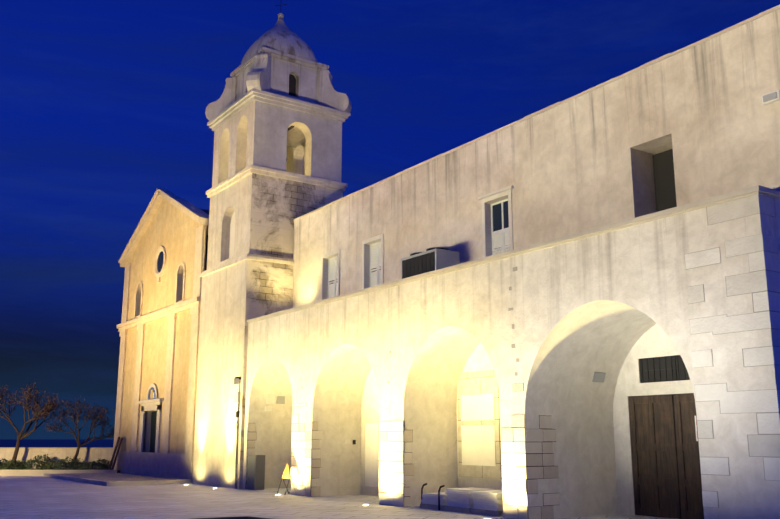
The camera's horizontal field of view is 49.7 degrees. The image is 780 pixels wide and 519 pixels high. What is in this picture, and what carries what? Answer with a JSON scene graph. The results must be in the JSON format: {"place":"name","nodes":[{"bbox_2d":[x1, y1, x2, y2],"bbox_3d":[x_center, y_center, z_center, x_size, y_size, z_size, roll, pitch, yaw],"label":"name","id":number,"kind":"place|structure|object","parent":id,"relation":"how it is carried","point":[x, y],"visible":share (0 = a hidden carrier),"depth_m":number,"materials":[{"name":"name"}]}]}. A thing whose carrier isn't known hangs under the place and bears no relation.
{"place":"outdoors","nodes":[
{"label":"outdoors","id":0,"kind":"place"},
{"bbox_2d":[0,439,113,446],"bbox_3d":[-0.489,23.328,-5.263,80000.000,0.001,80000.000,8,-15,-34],"label":"sea","id":1,"kind":"structure","parent":0,"point":[53,443],"depth_m":4477.95,"materials":[{"name":"blue liquid"}]},
{"bbox_2d":[119,197,208,453],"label":"church facade","id":2,"kind":"structure","parent":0,"point":[171,228],"depth_m":43.03,"materials":[{"name":"beige paint"}]},
{"bbox_2d":[111,188,208,479],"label":"facade trim","id":3,"kind":"structure","parent":2,"relation":"attached to","point":[153,461],"depth_m":41.69,"materials":[{"name":"beige stone"}]},
{"bbox_2d":[199,208,208,269],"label":"church nave roof","id":4,"kind":"structure","parent":2,"relation":"on","point":[206,211],"depth_m":48.52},
{"bbox_2d":[192,516,271,518],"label":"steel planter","id":5,"kind":"object","parent":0,"point":[245,517],"visible":1,"depth_m":10.90,"materials":[{"name":"brown metal"}]},
{"bbox_2d":[0,476,664,518],"bbox_3d":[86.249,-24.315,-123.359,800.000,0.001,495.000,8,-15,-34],"label":"plaza ground","id":6,"kind":"structure","parent":0,"point":[31,497],"depth_m":25.11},
{"bbox_2d":[0,447,112,468],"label":"sea wall","id":7,"kind":"structure","parent":6,"relation":"on","point":[88,454],"depth_m":47.06,"materials":[{"name":"paint"}]},
{"bbox_2d":[0,469,119,475],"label":"planting bed kerb","id":8,"kind":"structure","parent":6,"relation":"on","point":[24,472],"depth_m":44.44,"materials":[{"name":"beige stone"}]},
{"bbox_2d":[0,382,62,468],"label":"tree","id":9,"kind":"object","parent":8,"relation":"on","point":[20,436],"visible":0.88,"depth_m":46.65,"materials":[{"name":"brown plant"}]},
{"bbox_2d":[0,382,65,421],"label":"tree leaves","id":10,"kind":"object","parent":9,"relation":"on","point":[37,405],"visible":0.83,"depth_m":46.92,"materials":[{"name":"plant"}]},
{"bbox_2d":[0,454,111,469],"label":"bushes","id":11,"kind":"object","parent":8,"relation":"on","point":[38,459],"visible":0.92,"depth_m":45.77,"materials":[{"name":"green plant"}]},
{"bbox_2d":[47,397,113,468],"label":"tree","id":12,"kind":"object","parent":8,"relation":"on","point":[83,443],"visible":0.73,"depth_m":46.79,"materials":[{"name":"brown plant"}]},
{"bbox_2d":[43,397,113,438],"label":"tree leaves","id":13,"kind":"object","parent":12,"relation":"on","point":[70,406],"visible":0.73,"depth_m":47.01,"materials":[{"name":"brown plant"}]},
{"bbox_2d":[43,473,191,485],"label":"stone platform","id":14,"kind":"structure","parent":6,"relation":"on","point":[114,479],"depth_m":38.12,"materials":[{"name":"beige stone"}]},
{"bbox_2d":[108,437,122,469],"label":"leaning planks","id":15,"kind":"object","parent":14,"relation":"on","point":[114,452],"visible":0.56,"depth_m":45.04,"materials":[{"name":"wood"}]},
{"bbox_2d":[231,377,284,489],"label":"utility box cables","id":16,"kind":"object","parent":6,"relation":"on","point":[256,473],"visible":1,"depth_m":32.61,"materials":[{"name":"white plastic"}]},
{"bbox_2d":[192,57,342,488],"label":"bell tower","id":17,"kind":"structure","parent":6,"relation":"on","point":[254,213],"depth_m":36.47,"materials":[{"name":"white paint"}]},
{"bbox_2d":[200,46,350,276],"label":"tower cornices","id":18,"kind":"object","parent":17,"relation":"attached to","point":[252,95],"visible":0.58,"depth_m":37.60,"materials":[{"name":"white stone"}]},
{"bbox_2d":[205,53,351,120],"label":"scroll volutes","id":19,"kind":"object","parent":17,"relation":"attached to","point":[259,77],"visible":0.69,"depth_m":38.96,"materials":[{"name":"white paint"}]},
{"bbox_2d":[241,18,316,63],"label":"dome","id":20,"kind":"structure","parent":17,"relation":"on","point":[280,36],"depth_m":39.05,"materials":[{"name":"white paint"}]},
{"bbox_2d":[275,4,286,17],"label":"finial","id":21,"kind":"object","parent":20,"relation":"on","point":[280,15],"visible":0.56,"depth_m":40.54,"materials":[{"name":"white stone"}]},
{"bbox_2d":[277,463,295,493],"bbox_3d":[-3.615,7.723,29.662,0.501,1.085,0.618,8,-15,-34],"label":"roadworks sign","id":22,"kind":"object","parent":6,"relation":"on","point":[286,474],"visible":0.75,"depth_m":29.68,"materials":[{"name":"yellow"}]},
{"bbox_2d":[345,409,378,496],"bbox_3d":[-0.809,6.724,29.474,0.586,2.950,1.463,19,-22,-57],"label":"bay doorway and boxes","id":23,"kind":"structure","parent":6,"relation":"on","point":[370,487],"depth_m":29.38,"materials":[{"name":"paint"}]},
{"bbox_2d":[421,483,444,509],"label":"bent steel tubes","id":24,"kind":"object","parent":6,"relation":"on","point":[423,485],"visible":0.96,"depth_m":23.11,"materials":[{"name":"black metal"}]},
{"bbox_2d":[420,487,502,516],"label":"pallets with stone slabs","id":25,"kind":"object","parent":6,"relation":"on","point":[482,501],"visible":0.88,"depth_m":22.33,"materials":[{"name":"white stone"}]},
{"bbox_2d":[243,194,779,518],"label":"arcade walls","id":26,"kind":"structure","parent":6,"relation":"on","point":[641,267],"depth_m":20.81,"materials":[{"name":"white paint"}]},
{"bbox_2d":[301,267,518,388],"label":"wall holes","id":27,"kind":"object","parent":26,"relation":"attached to","point":[510,309],"visible":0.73,"depth_m":21.46,"materials":[{"name":"grey stone"}]},
{"bbox_2d":[401,247,459,278],"bbox_3d":[1.238,0.303,26.376,0.912,1.120,1.850,8,-15,-34],"label":"air conditioner","id":28,"kind":"object","parent":26,"relation":"on","point":[428,260],"visible":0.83,"depth_m":25.85,"materials":[{"name":"grey metal"}]},
{"bbox_2d":[248,300,656,518],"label":"arches","id":29,"kind":"structure","parent":26,"relation":"attached to","point":[580,345],"depth_m":24.70,"materials":[{"name":"white paint"}]},
{"bbox_2d":[457,369,501,478],"bbox_3d":[2.631,4.868,24.960,0.115,3.100,1.850,8,-15,-34],"label":"arched niche","id":30,"kind":"object","parent":26,"relation":"attached to","point":[479,448],"visible":0.85,"depth_m":24.86,"materials":[{"name":"beige paint"}]},
{"bbox_2d":[245,247,729,518],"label":"stone blocks","id":31,"kind":"structure","parent":26,"relation":"attached to","point":[527,455],"depth_m":20.74,"materials":[{"name":"grey stone"}]},
{"bbox_2d":[247,185,779,323],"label":"terrace coping","id":32,"kind":"object","parent":26,"relation":"on","point":[728,197],"visible":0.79,"depth_m":20.30,"materials":[{"name":"stone"}]},
{"bbox_2d":[592,372,605,381],"bbox_3d":[5.402,3.087,22.066,0.420,0.380,0.308,8,-15,-34],"label":"wall vent","id":33,"kind":"object","parent":26,"relation":"attached to","point":[598,376],"visible":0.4,"depth_m":21.96,"materials":[{"name":"grey metal"}]},
{"bbox_2d":[623,351,692,515],"bbox_3d":[7.051,4.297,20.717,0.100,4.050,3.120,8,-15,-34],"label":"door frame","id":34,"kind":"object","parent":26,"relation":"attached to","point":[661,369],"visible":0.65,"depth_m":21.48,"materials":[{"name":"white stone"}]},
{"bbox_2d":[628,393,703,518],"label":"wooden door","id":35,"kind":"structure","parent":26,"relation":"in","point":[667,482],"depth_m":20.85,"materials":[{"name":"brown wood"}]},
{"bbox_2d":[694,416,697,440],"bbox_3d":[7.440,4.036,20.140,0.025,0.600,0.320,8,-15,-34],"label":"no parking sign","id":36,"kind":"object","parent":26,"relation":"attached to","point":[696,429],"visible":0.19,"depth_m":20.25,"materials":[{"name":"white metal"}]},
{"bbox_2d":[706,194,779,480],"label":"corner quoins","id":37,"kind":"object","parent":26,"relation":"attached to","point":[760,281],"visible":0.9,"depth_m":15.92,"materials":[{"name":"grey stone"}]},
{"bbox_2d":[0,0,779,438],"label":"sky","id":38,"kind":"structure","parent":0,"point":[103,103],"materials":[{"name":"blue"}]},
{"bbox_2d":[292,9,779,307],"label":"storey walls","id":39,"kind":"structure","parent":0,"point":[584,162],"depth_m":22.64,"materials":[{"name":"paint"}]},
{"bbox_2d":[320,185,513,299],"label":"windows","id":40,"kind":"structure","parent":39,"relation":"attached to","point":[502,225],"depth_m":25.93,"materials":[{"name":"wood"}]},
{"bbox_2d":[293,5,779,220],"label":"roof coping","id":41,"kind":"object","parent":39,"relation":"on","point":[753,18],"visible":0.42,"depth_m":23.23,"materials":[{"name":"stone"}]},
{"bbox_2d":[653,149,676,211],"bbox_3d":[7.159,-1.554,21.138,0.060,2.530,1.150,8,-15,-34],"label":"window","id":42,"kind":"structure","parent":39,"relation":"attached to","point":[664,181],"depth_m":21.43,"materials":[{"name":"black glass"}]},
{"bbox_2d":[762,90,779,105],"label":"wall vent","id":43,"kind":"object","parent":39,"relation":"attached to","point":[771,98],"visible":1,"depth_m":18.22,"materials":[{"name":"white"}]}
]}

